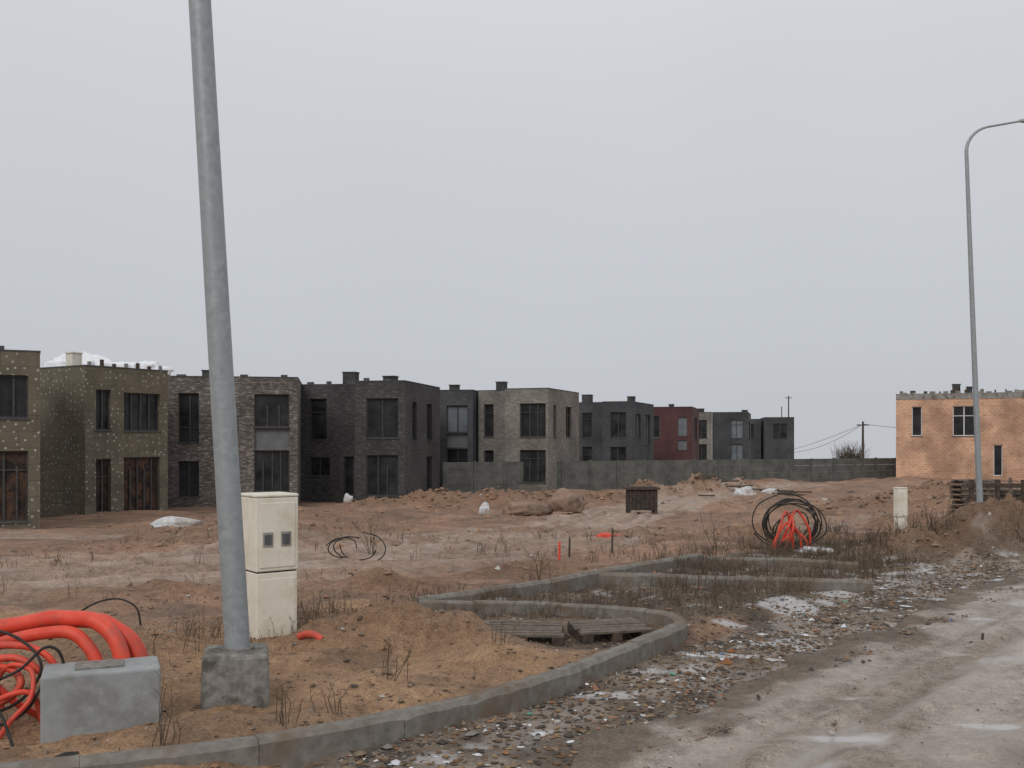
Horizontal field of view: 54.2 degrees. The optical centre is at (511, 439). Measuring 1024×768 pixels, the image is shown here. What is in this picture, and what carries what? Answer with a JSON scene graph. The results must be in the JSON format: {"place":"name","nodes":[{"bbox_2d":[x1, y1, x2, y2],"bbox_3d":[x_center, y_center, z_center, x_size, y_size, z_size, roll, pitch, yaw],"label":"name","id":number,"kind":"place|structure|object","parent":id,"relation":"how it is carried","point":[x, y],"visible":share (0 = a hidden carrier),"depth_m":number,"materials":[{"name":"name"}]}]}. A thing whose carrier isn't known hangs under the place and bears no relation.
{"place":"outdoors","nodes":[
{"label":"outdoors","id":0,"kind":"place"},
{"bbox_2d":[0,471,1023,767],"bbox_3d":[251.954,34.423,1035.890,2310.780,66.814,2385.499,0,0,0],"label":"ground","id":1,"kind":"structure","parent":0,"point":[34,583],"depth_m":12.53,"materials":[{"name":"soil"}]},
{"bbox_2d":[0,712,14,746],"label":"cable","id":2,"kind":"object","parent":1,"relation":"on","point":[7,730],"visible":0.86,"depth_m":6.37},
{"bbox_2d":[0,663,24,706],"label":"conduit pipe","id":3,"kind":"object","parent":1,"relation":"on","point":[19,678],"visible":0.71,"depth_m":6.71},
{"bbox_2d":[0,662,35,738],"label":"conduit pipe","id":4,"kind":"object","parent":1,"relation":"on","point":[22,708],"visible":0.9,"depth_m":6.62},
{"bbox_2d":[0,689,39,722],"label":"conduit pipe","id":5,"kind":"object","parent":1,"relation":"on","point":[5,696],"visible":0.74,"depth_m":6.62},
{"bbox_2d":[0,686,39,725],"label":"cable","id":6,"kind":"object","parent":1,"relation":"on","point":[30,705],"visible":0.56,"depth_m":6.60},
{"bbox_2d":[0,346,40,528],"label":"house","id":7,"kind":"structure","parent":1,"relation":"on","point":[19,439],"depth_m":36.81,"materials":[{"name":"brick"}]},
{"bbox_2d":[0,375,29,419],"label":"window","id":8,"kind":"structure","parent":7,"relation":"in","point":[13,388],"depth_m":36.76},
{"bbox_2d":[0,451,29,523],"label":"window","id":9,"kind":"structure","parent":7,"relation":"in","point":[13,464],"depth_m":36.78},
{"bbox_2d":[0,654,40,718],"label":"conduit pipe","id":10,"kind":"object","parent":1,"relation":"on","point":[19,659],"visible":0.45,"depth_m":6.80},
{"bbox_2d":[0,641,56,663],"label":"conduit pipe","id":11,"kind":"object","parent":1,"relation":"on","point":[48,656],"visible":0.52,"depth_m":6.88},
{"bbox_2d":[0,645,64,680],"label":"cable","id":12,"kind":"object","parent":1,"relation":"on","point":[34,656],"visible":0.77,"depth_m":6.72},
{"bbox_2d":[0,625,102,660],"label":"conduit pipe","id":13,"kind":"object","parent":1,"relation":"on","point":[83,641],"visible":0.53,"depth_m":6.96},
{"bbox_2d":[0,610,130,658],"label":"conduit pipe","id":14,"kind":"object","parent":1,"relation":"on","point":[108,630],"visible":0.66,"depth_m":7.05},
{"bbox_2d":[0,613,147,657],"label":"conduit pipe","id":15,"kind":"object","parent":1,"relation":"on","point":[136,645],"visible":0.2,"depth_m":7.07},
{"bbox_2d":[48,598,141,639],"bbox_3d":[-4.010,1.719,9.569,0.866,0.378,0.172,0,0,-28],"label":"cable","id":16,"kind":"object","parent":1,"relation":"on","point":[131,603],"visible":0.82,"depth_m":9.69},
{"bbox_2d":[40,656,160,743],"bbox_3d":[-2.760,1.794,6.731,0.730,0.573,0.420,0,0,-22],"label":"concrete foundation block","id":17,"kind":"object","parent":1,"relation":"on","point":[91,697],"depth_m":6.55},
{"bbox_2d":[40,352,167,517],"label":"house","id":18,"kind":"structure","parent":1,"relation":"on","point":[103,438],"depth_m":45.81,"materials":[{"name":"brick"}]},
{"bbox_2d":[43,351,93,366],"bbox_3d":[-21.683,-3.699,48.983,3.250,1.294,1.438,0,0,0],"label":"tarpaulin","id":19,"kind":"object","parent":18,"relation":"on","point":[60,360],"visible":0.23,"depth_m":48.71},
{"bbox_2d":[96,459,108,511],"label":"window","id":20,"kind":"structure","parent":18,"relation":"in","point":[102,465],"depth_m":45.39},
{"bbox_2d":[95,389,112,430],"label":"window","id":21,"kind":"structure","parent":18,"relation":"in","point":[102,396],"depth_m":45.39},
{"bbox_2d":[88,355,137,367],"bbox_3d":[-19.779,-3.650,49.189,3.328,1.103,1.358,0,0,0],"label":"tarpaulin","id":22,"kind":"object","parent":18,"relation":"on","point":[107,361],"visible":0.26,"depth_m":48.92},
{"bbox_2d":[124,457,157,510],"bbox_3d":[-17.537,2.100,47.125,0.088,2.600,2.000,0,0,33],"label":"window","id":23,"kind":"structure","parent":18,"relation":"in","point":[140,473],"depth_m":47.18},
{"bbox_2d":[123,393,161,431],"bbox_3d":[-17.460,-1.285,47.076,0.270,1.830,2.100,0,0,33],"label":"window","id":24,"kind":"structure","parent":18,"relation":"in","point":[140,409],"depth_m":47.10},
{"bbox_2d":[120,360,173,376],"bbox_3d":[-18.288,-3.549,49.614,2.921,0.822,1.333,0,0,-16],"label":"tarpaulin","id":25,"kind":"object","parent":18,"relation":"on","point":[152,364],"visible":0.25,"depth_m":49.29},
{"bbox_2d":[152,671,182,746],"bbox_3d":[-2.169,1.689,6.221,0.201,0.502,0.288,0,0,-30],"label":"dry weed","id":26,"kind":"object","parent":1,"relation":"on","point":[161,732],"visible":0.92,"depth_m":6.19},
{"bbox_2d":[149,516,201,526],"bbox_3d":[-12.547,3.083,37.538,2.016,0.474,1.474,0,0,0],"label":"plastic sack","id":27,"kind":"object","parent":1,"relation":"on","point":[173,520],"visible":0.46,"depth_m":37.08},
{"bbox_2d":[188,0,269,709],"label":"street lamp","id":28,"kind":"object","parent":1,"relation":"on","point":[235,669],"visible":0.92,"depth_m":7.28,"materials":[{"name":"metal"}]},
{"bbox_2d":[168,370,301,506],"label":"house","id":29,"kind":"structure","parent":1,"relation":"on","point":[268,413],"depth_m":52.72,"materials":[{"name":"brown brick"}]},
{"bbox_2d":[177,393,199,443],"bbox_3d":[-16.905,-1.125,52.316,1.150,2.650,0.270,0,0,-10],"label":"window","id":30,"kind":"structure","parent":29,"relation":"in","point":[188,402],"depth_m":52.40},
{"bbox_2d":[177,461,199,498],"bbox_3d":[-16.905,2.075,52.316,1.150,1.950,0.270,0,0,-10],"label":"window","id":31,"kind":"structure","parent":29,"relation":"in","point":[188,470],"depth_m":52.40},
{"bbox_2d":[253,394,289,427],"bbox_3d":[-12.734,-1.530,53.051,1.920,1.800,0.270,0,0,-10],"label":"window","id":32,"kind":"structure","parent":29,"relation":"in","point":[270,410],"depth_m":53.15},
{"bbox_2d":[254,450,289,492],"bbox_3d":[-12.734,1.675,53.051,1.920,2.250,0.270,0,0,-10],"label":"window","id":33,"kind":"structure","parent":29,"relation":"in","point":[271,467],"depth_m":53.15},
{"bbox_2d":[241,492,297,638],"bbox_3d":[-2.393,1.317,9.837,0.444,1.587,0.460,0,0,-37],"label":"meter cabinet","id":34,"kind":"object","parent":1,"relation":"on","point":[270,526],"visible":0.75,"depth_m":9.66,"materials":[{"name":"beige plastic"}]},
{"bbox_2d":[275,683,304,728],"bbox_3d":[-1.526,1.750,6.636,0.212,0.330,0.222,0,0,21],"label":"dry weed","id":35,"kind":"object","parent":1,"relation":"on","point":[282,708],"visible":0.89,"depth_m":6.66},
{"bbox_2d":[297,630,323,639],"bbox_3d":[-1.899,1.849,9.429,0.300,0.108,0.070,0,0,29],"label":"conduit pipe","id":36,"kind":"object","parent":1,"relation":"on","point":[310,634],"visible":1,"depth_m":9.40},
{"bbox_2d":[310,683,348,714],"bbox_3d":[-1.269,1.786,6.902,0.277,0.248,0.122,0,0,0],"label":"dry weed","id":37,"kind":"object","parent":1,"relation":"on","point":[339,701],"visible":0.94,"depth_m":6.91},
{"bbox_2d":[0,600,686,767],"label":"kerb","id":38,"kind":"structure","parent":1,"relation":"on","point":[299,747],"depth_m":6.82,"materials":[{"name":"concrete"}]},
{"bbox_2d":[351,512,378,553],"bbox_3d":[-2.649,1.718,18.174,0.649,0.828,0.346,0,0,-36],"label":"dry weed","id":39,"kind":"object","parent":1,"relation":"on","point":[373,537],"visible":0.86,"depth_m":18.25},
{"bbox_2d":[301,372,439,502],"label":"house","id":40,"kind":"structure","parent":1,"relation":"on","point":[366,438],"depth_m":57.89,"materials":[{"name":"grey brick"}]},
{"bbox_2d":[308,399,326,440],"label":"window","id":41,"kind":"structure","parent":40,"relation":"in","point":[318,407],"depth_m":58.34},
{"bbox_2d":[308,457,330,476],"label":"window","id":42,"kind":"structure","parent":40,"relation":"in","point":[319,466],"depth_m":58.32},
{"bbox_2d":[345,456,353,494],"bbox_3d":[-9.407,2.075,57.985,0.600,2.250,0.085,0,0,11],"label":"door","id":43,"kind":"structure","parent":40,"relation":"in","point":[349,460],"depth_m":58.00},
{"bbox_2d":[365,398,398,438],"bbox_3d":[-7.282,-1.200,56.326,1.960,2.300,0.270,0,0,11],"label":"window","id":44,"kind":"structure","parent":40,"relation":"in","point":[382,413],"depth_m":56.41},
{"bbox_2d":[365,455,398,496],"bbox_3d":[-7.282,2.025,56.326,1.960,2.350,0.270,0,0,11],"label":"window","id":45,"kind":"structure","parent":40,"relation":"in","point":[382,470],"depth_m":56.43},
{"bbox_2d":[412,402,417,440],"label":"window","id":46,"kind":"structure","parent":40,"relation":"in","point":[413,403],"depth_m":58.33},
{"bbox_2d":[427,404,432,440],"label":"window","id":47,"kind":"structure","parent":40,"relation":"in","point":[428,405],"depth_m":61.64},
{"bbox_2d":[427,456,432,489],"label":"window","id":48,"kind":"structure","parent":40,"relation":"in","point":[428,457],"depth_m":61.64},
{"bbox_2d":[381,637,413,681],"bbox_3d":[-0.909,1.697,7.770,0.306,0.359,0.213,0,0,-38],"label":"dry weed","id":49,"kind":"object","parent":1,"relation":"on","point":[388,657],"visible":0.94,"depth_m":7.79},
{"bbox_2d":[440,385,477,486],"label":"house","id":50,"kind":"structure","parent":1,"relation":"on","point":[458,425],"depth_m":66.74,"materials":[{"name":"brick"}]},
{"bbox_2d":[447,405,467,432],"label":"window","id":51,"kind":"structure","parent":50,"relation":"in","point":[457,416],"depth_m":66.76,"materials":[{"name":"grey glass"}]},
{"bbox_2d":[447,449,467,461],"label":"window","id":52,"kind":"structure","parent":50,"relation":"in","point":[453,455],"depth_m":66.76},
{"bbox_2d":[478,502,489,513],"bbox_3d":[-1.387,3.433,50.026,0.597,0.667,0.498,0,0,25],"label":"plastic sack","id":53,"kind":"object","parent":1,"relation":"on","point":[484,508],"visible":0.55,"depth_m":49.88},
{"bbox_2d":[0,486,1017,617],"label":"soil clods","id":54,"kind":"object","parent":1,"relation":"on","point":[307,580],"visible":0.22,"depth_m":38.71,"materials":[{"name":"soil"}]},
{"bbox_2d":[0,497,1023,726],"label":"dry weeds","id":55,"kind":"object","parent":1,"relation":"on","point":[848,546],"visible":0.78,"depth_m":14.32,"materials":[{"name":"plant"}]},
{"bbox_2d":[0,500,1023,767],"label":"rubble and litter","id":56,"kind":"object","parent":1,"relation":"on","point":[572,702],"visible":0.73,"depth_m":8.27,"materials":[{"name":"grey stone"}]},
{"bbox_2d":[485,620,565,646],"bbox_3d":[0.121,1.934,9.997,0.852,0.131,0.653,0,3,0],"label":"wooden pallet","id":57,"kind":"object","parent":1,"relation":"on","point":[527,629],"visible":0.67,"depth_m":9.95,"materials":[{"name":"brown wood"}]},
{"bbox_2d":[502,502,553,514],"bbox_3d":[0.739,3.164,46.551,2.394,0.598,1.350,0,0,0],"label":"boulder","id":58,"kind":"object","parent":1,"relation":"on","point":[522,508],"visible":0.99,"depth_m":46.06,"materials":[{"name":"stone"}]},
{"bbox_2d":[478,381,578,491],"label":"house","id":59,"kind":"structure","parent":1,"relation":"on","point":[535,431],"depth_m":65.94,"materials":[{"name":"beige brick"}]},
{"bbox_2d":[483,404,493,437],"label":"window","id":60,"kind":"structure","parent":59,"relation":"in","point":[489,408],"depth_m":67.38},
{"bbox_2d":[485,450,493,469],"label":"window","id":61,"kind":"structure","parent":59,"relation":"in","point":[489,454],"depth_m":67.38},
{"bbox_2d":[519,403,546,437],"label":"window","id":62,"kind":"structure","parent":59,"relation":"in","point":[532,415],"depth_m":65.55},
{"bbox_2d":[520,450,546,483],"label":"window","id":63,"kind":"structure","parent":59,"relation":"in","point":[534,461],"depth_m":65.53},
{"bbox_2d":[566,407,572,437],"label":"window","id":64,"kind":"structure","parent":59,"relation":"in","point":[567,408],"depth_m":69.57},
{"bbox_2d":[522,545,549,579],"bbox_3d":[0.361,1.652,13.386,0.294,0.578,0.577,0,0,35],"label":"dry weed","id":65,"kind":"object","parent":1,"relation":"on","point":[539,575],"visible":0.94,"depth_m":13.41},
{"bbox_2d":[65,473,1015,685],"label":"mound clods","id":66,"kind":"object","parent":1,"relation":"on","point":[389,572],"visible":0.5,"depth_m":31.50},
{"bbox_2d":[414,553,703,603],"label":"kerb","id":67,"kind":"structure","parent":1,"relation":"on","point":[578,581],"depth_m":13.30,"materials":[{"name":"concrete"}]},
{"bbox_2d":[548,488,585,511],"bbox_3d":[2.543,2.760,46.518,1.742,1.095,1.304,0,0,0],"label":"boulder","id":68,"kind":"object","parent":1,"relation":"on","point":[564,500],"visible":0.99,"depth_m":46.06,"materials":[{"name":"stone"}]},
{"bbox_2d":[567,617,653,643],"bbox_3d":[0.979,1.938,10.148,0.757,0.154,0.605,0,0,-12],"label":"wooden pallet","id":69,"kind":"object","parent":1,"relation":"on","point":[609,629],"visible":0.96,"depth_m":10.03,"materials":[{"name":"brown wood"}]},
{"bbox_2d":[579,394,653,475],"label":"house","id":70,"kind":"structure","parent":1,"relation":"on","point":[616,430],"depth_m":88.14,"materials":[{"name":"stone"}]},
{"bbox_2d":[583,413,591,437],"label":"window","id":71,"kind":"structure","parent":70,"relation":"in","point":[587,417],"depth_m":88.73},
{"bbox_2d":[583,447,591,460],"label":"window","id":72,"kind":"structure","parent":70,"relation":"in","point":[587,451],"depth_m":88.73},
{"bbox_2d":[611,412,625,437],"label":"window","id":73,"kind":"structure","parent":70,"relation":"in","point":[618,419],"depth_m":86.57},
{"bbox_2d":[611,447,625,460],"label":"window","id":74,"kind":"structure","parent":70,"relation":"in","point":[617,453],"depth_m":86.57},
{"bbox_2d":[644,415,650,444],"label":"window","id":75,"kind":"structure","parent":70,"relation":"in","point":[646,417],"depth_m":92.26,"materials":[{"name":"grey glass"}]},
{"bbox_2d":[252,507,1023,767],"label":"dead leaves","id":76,"kind":"object","parent":1,"relation":"on","point":[562,754],"visible":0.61,"depth_m":8.84,"materials":[{"name":"brown plant"}]},
{"bbox_2d":[623,486,659,513],"bbox_3d":[6.150,2.883,47.500,1.620,1.380,1.200,0,0,0],"label":"wooden crate","id":77,"kind":"object","parent":1,"relation":"on","point":[639,498],"visible":0.88,"depth_m":47.00,"materials":[{"name":"brown wood"}]},
{"bbox_2d":[442,457,895,493],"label":"concrete fence","id":78,"kind":"object","parent":1,"relation":"on","point":[504,475],"visible":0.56,"depth_m":70.04,"materials":[{"name":"concrete"}]},
{"bbox_2d":[654,404,698,459],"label":"house","id":79,"kind":"structure","parent":1,"relation":"on","point":[676,433],"depth_m":100.57,"materials":[{"name":"red brick"}]},
{"bbox_2d":[654,416,659,438],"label":"window","id":80,"kind":"structure","parent":79,"relation":"in","point":[656,418],"depth_m":101.08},
{"bbox_2d":[677,417,686,436],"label":"window","id":81,"kind":"structure","parent":79,"relation":"in","point":[682,421],"depth_m":100.42,"materials":[{"name":"grey glass"}]},
{"bbox_2d":[678,440,686,449],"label":"window","id":82,"kind":"structure","parent":79,"relation":"in","point":[682,444],"depth_m":100.42,"materials":[{"name":"grey glass"}]},
{"bbox_2d":[388,566,1013,767],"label":"snow scraps","id":83,"kind":"object","parent":1,"relation":"on","point":[395,762],"visible":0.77,"depth_m":8.34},
{"bbox_2d":[698,408,711,459],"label":"house","id":84,"kind":"structure","parent":1,"relation":"on","point":[705,435],"depth_m":119.61,"materials":[{"name":"beige brick"}]},
{"bbox_2d":[699,420,706,438],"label":"window","id":85,"kind":"structure","parent":84,"relation":"in","point":[702,423],"depth_m":119.77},
{"bbox_2d":[699,444,706,459],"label":"window","id":86,"kind":"structure","parent":84,"relation":"in","point":[702,447],"depth_m":119.77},
{"bbox_2d":[579,571,871,591],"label":"kerb","id":87,"kind":"structure","parent":1,"relation":"on","point":[821,584],"depth_m":13.50,"materials":[{"name":"concrete"}]},
{"bbox_2d":[712,410,750,466],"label":"house","id":88,"kind":"structure","parent":1,"relation":"on","point":[731,435],"depth_m":119.64,"materials":[{"name":"stone"}]},
{"bbox_2d":[730,420,742,438],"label":"window","id":89,"kind":"structure","parent":88,"relation":"in","point":[736,425],"depth_m":119.48,"materials":[{"name":"grey glass"}]},
{"bbox_2d":[731,444,742,459],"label":"window","id":90,"kind":"structure","parent":88,"relation":"in","point":[736,449],"depth_m":119.54,"materials":[{"name":"grey glass"}]},
{"bbox_2d":[733,486,756,495],"bbox_3d":[13.487,2.953,57.975,1.350,0.554,0.952,0,0,0],"label":"plastic sack","id":91,"kind":"object","parent":1,"relation":"on","point":[747,490],"visible":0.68,"depth_m":57.74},
{"bbox_2d":[751,407,793,458],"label":"house","id":92,"kind":"structure","parent":1,"relation":"on","point":[772,435],"depth_m":146.58,"materials":[{"name":"concrete"}]},
{"bbox_2d":[773,424,786,438],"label":"window","id":93,"kind":"structure","parent":92,"relation":"in","point":[779,430],"depth_m":146.50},
{"bbox_2d":[708,556,858,571],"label":"kerb","id":94,"kind":"structure","parent":1,"relation":"on","point":[796,562],"depth_m":15.77,"materials":[{"name":"concrete"}]},
{"bbox_2d":[774,510,794,548],"bbox_3d":[5.094,1.678,18.673,0.506,0.732,0.106,0,0,-25],"label":"conduit pipe","id":95,"kind":"object","parent":1,"relation":"on","point":[782,519],"visible":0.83,"depth_m":18.60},
{"bbox_2d":[752,493,817,545],"bbox_3d":[5.175,1.522,18.953,1.248,1.049,0.164,0,0,0],"label":"cable","id":96,"kind":"object","parent":1,"relation":"on","point":[769,498],"visible":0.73,"depth_m":18.96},
{"bbox_2d":[771,521,802,548],"bbox_3d":[5.149,1.783,18.689,0.665,0.525,0.120,0,0,-14],"label":"conduit pipe","id":97,"kind":"object","parent":1,"relation":"on","point":[795,528],"visible":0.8,"depth_m":18.70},
{"bbox_2d":[762,503,816,543],"bbox_3d":[5.253,1.592,18.933,1.013,0.813,0.357,0,0,25],"label":"cable","id":98,"kind":"object","parent":1,"relation":"on","point":[803,508],"visible":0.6,"depth_m":18.73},
{"bbox_2d":[763,500,815,547],"bbox_3d":[5.192,1.569,18.710,1.041,0.909,0.196,0,0,-5],"label":"cable","id":99,"kind":"object","parent":1,"relation":"on","point":[780,503],"visible":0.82,"depth_m":18.64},
{"bbox_2d":[704,537,877,560],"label":"kerb","id":100,"kind":"structure","parent":1,"relation":"on","point":[740,553],"depth_m":17.14,"materials":[{"name":"concrete"}]},
{"bbox_2d":[764,498,815,544],"bbox_3d":[5.289,1.574,19.046,1.116,0.923,0.129,0,0,-19],"label":"cable","id":101,"kind":"object","parent":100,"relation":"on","point":[782,501],"visible":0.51,"depth_m":18.95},
{"bbox_2d":[765,503,820,545],"bbox_3d":[5.284,1.589,18.794,1.009,0.841,0.360,0,0,0],"label":"cable","id":102,"kind":"object","parent":1,"relation":"on","point":[798,504],"visible":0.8,"depth_m":18.70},
{"bbox_2d":[781,509,811,546],"bbox_3d":[5.320,1.673,18.708,0.631,0.742,0.258,0,0,0],"label":"conduit pipe","id":103,"kind":"object","parent":1,"relation":"on","point":[805,522],"visible":0.84,"depth_m":18.74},
{"bbox_2d":[766,501,826,547],"bbox_3d":[5.349,1.584,18.812,1.113,0.909,0.125,0,0,23],"label":"cable","id":104,"kind":"object","parent":1,"relation":"on","point":[806,503],"visible":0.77,"depth_m":18.72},
{"bbox_2d":[795,546,833,553],"bbox_3d":[5.503,1.981,18.098,0.734,0.122,0.537,0,0,0],"label":"plastic sack","id":105,"kind":"object","parent":1,"relation":"on","point":[827,549],"visible":0.39,"depth_m":17.98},
{"bbox_2d":[755,421,895,457],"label":"utility pole","id":106,"kind":"object","parent":1,"relation":"on","point":[862,425],"visible":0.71,"depth_m":110.65,"materials":[{"name":"brown wood"}]},
{"bbox_2d":[831,441,868,458],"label":"bare bush","id":107,"kind":"object","parent":1,"relation":"on","point":[848,454],"visible":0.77,"depth_m":107.90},
{"bbox_2d":[893,487,907,529],"bbox_3d":[9.368,1.851,24.106,0.284,1.417,0.190,0,0,-14],"label":"meter cabinet","id":108,"kind":"object","parent":1,"relation":"on","point":[900,500],"visible":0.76,"depth_m":24.03,"materials":[{"name":"beige plastic"}]},
{"bbox_2d":[896,384,1023,480],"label":"house","id":109,"kind":"structure","parent":1,"relation":"on","point":[934,434],"depth_m":73.47,"materials":[{"name":"brick"}]},
{"bbox_2d":[911,406,922,436],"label":"window","id":110,"kind":"structure","parent":109,"relation":"in","point":[917,410],"depth_m":74.62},
{"bbox_2d":[952,406,973,436],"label":"window","id":111,"kind":"structure","parent":109,"relation":"in","point":[963,417],"depth_m":73.40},
{"bbox_2d":[993,445,1002,475],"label":"window","id":112,"kind":"structure","parent":109,"relation":"in","point":[997,449],"depth_m":72.58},
{"bbox_2d":[949,479,1000,510],"bbox_3d":[13.989,1.736,30.200,1.172,1.058,0.900,0,0,0],"label":"pallet stack","id":113,"kind":"object","parent":1,"relation":"on","point":[964,490],"visible":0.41,"depth_m":30.13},
{"bbox_2d":[964,119,1023,502],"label":"street lamp","id":114,"kind":"object","parent":1,"relation":"on","point":[978,471],"visible":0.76,"depth_m":22.75,"materials":[{"name":"metal"}]},
{"bbox_2d":[966,480,1023,502],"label":"timber barrier","id":115,"kind":"object","parent":1,"relation":"on","point":[997,485],"visible":0.43,"depth_m":24.52,"materials":[{"name":"brown wood"}]},
{"bbox_2d":[993,489,1020,496],"bbox_3d":[15.304,1.969,30.500,1.190,0.902,0.900,0,0,0],"label":"pallet stack","id":116,"kind":"object","parent":1,"relation":"on","point":[1016,492],"visible":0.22,"depth_m":30.06,"materials":[{"name":"brown wood"}]},
{"bbox_2d":[0,0,1023,465],"label":"sky","id":117,"kind":"structure","parent":0,"point":[711,205],"materials":[{"name":"grey"}]},
{"bbox_2d":[570,571,1023,767],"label":"road","id":118,"kind":"structure","parent":0,"point":[796,691],"depth_m":7.36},
{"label":"conduit pipe","id":119,"kind":"object","parent":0,"visible":0},
{"bbox_2d":[0,630,42,711],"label":"cable","id":120,"kind":"object","parent":119,"relation":"attached to","point":[32,649],"visible":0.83,"depth_m":6.80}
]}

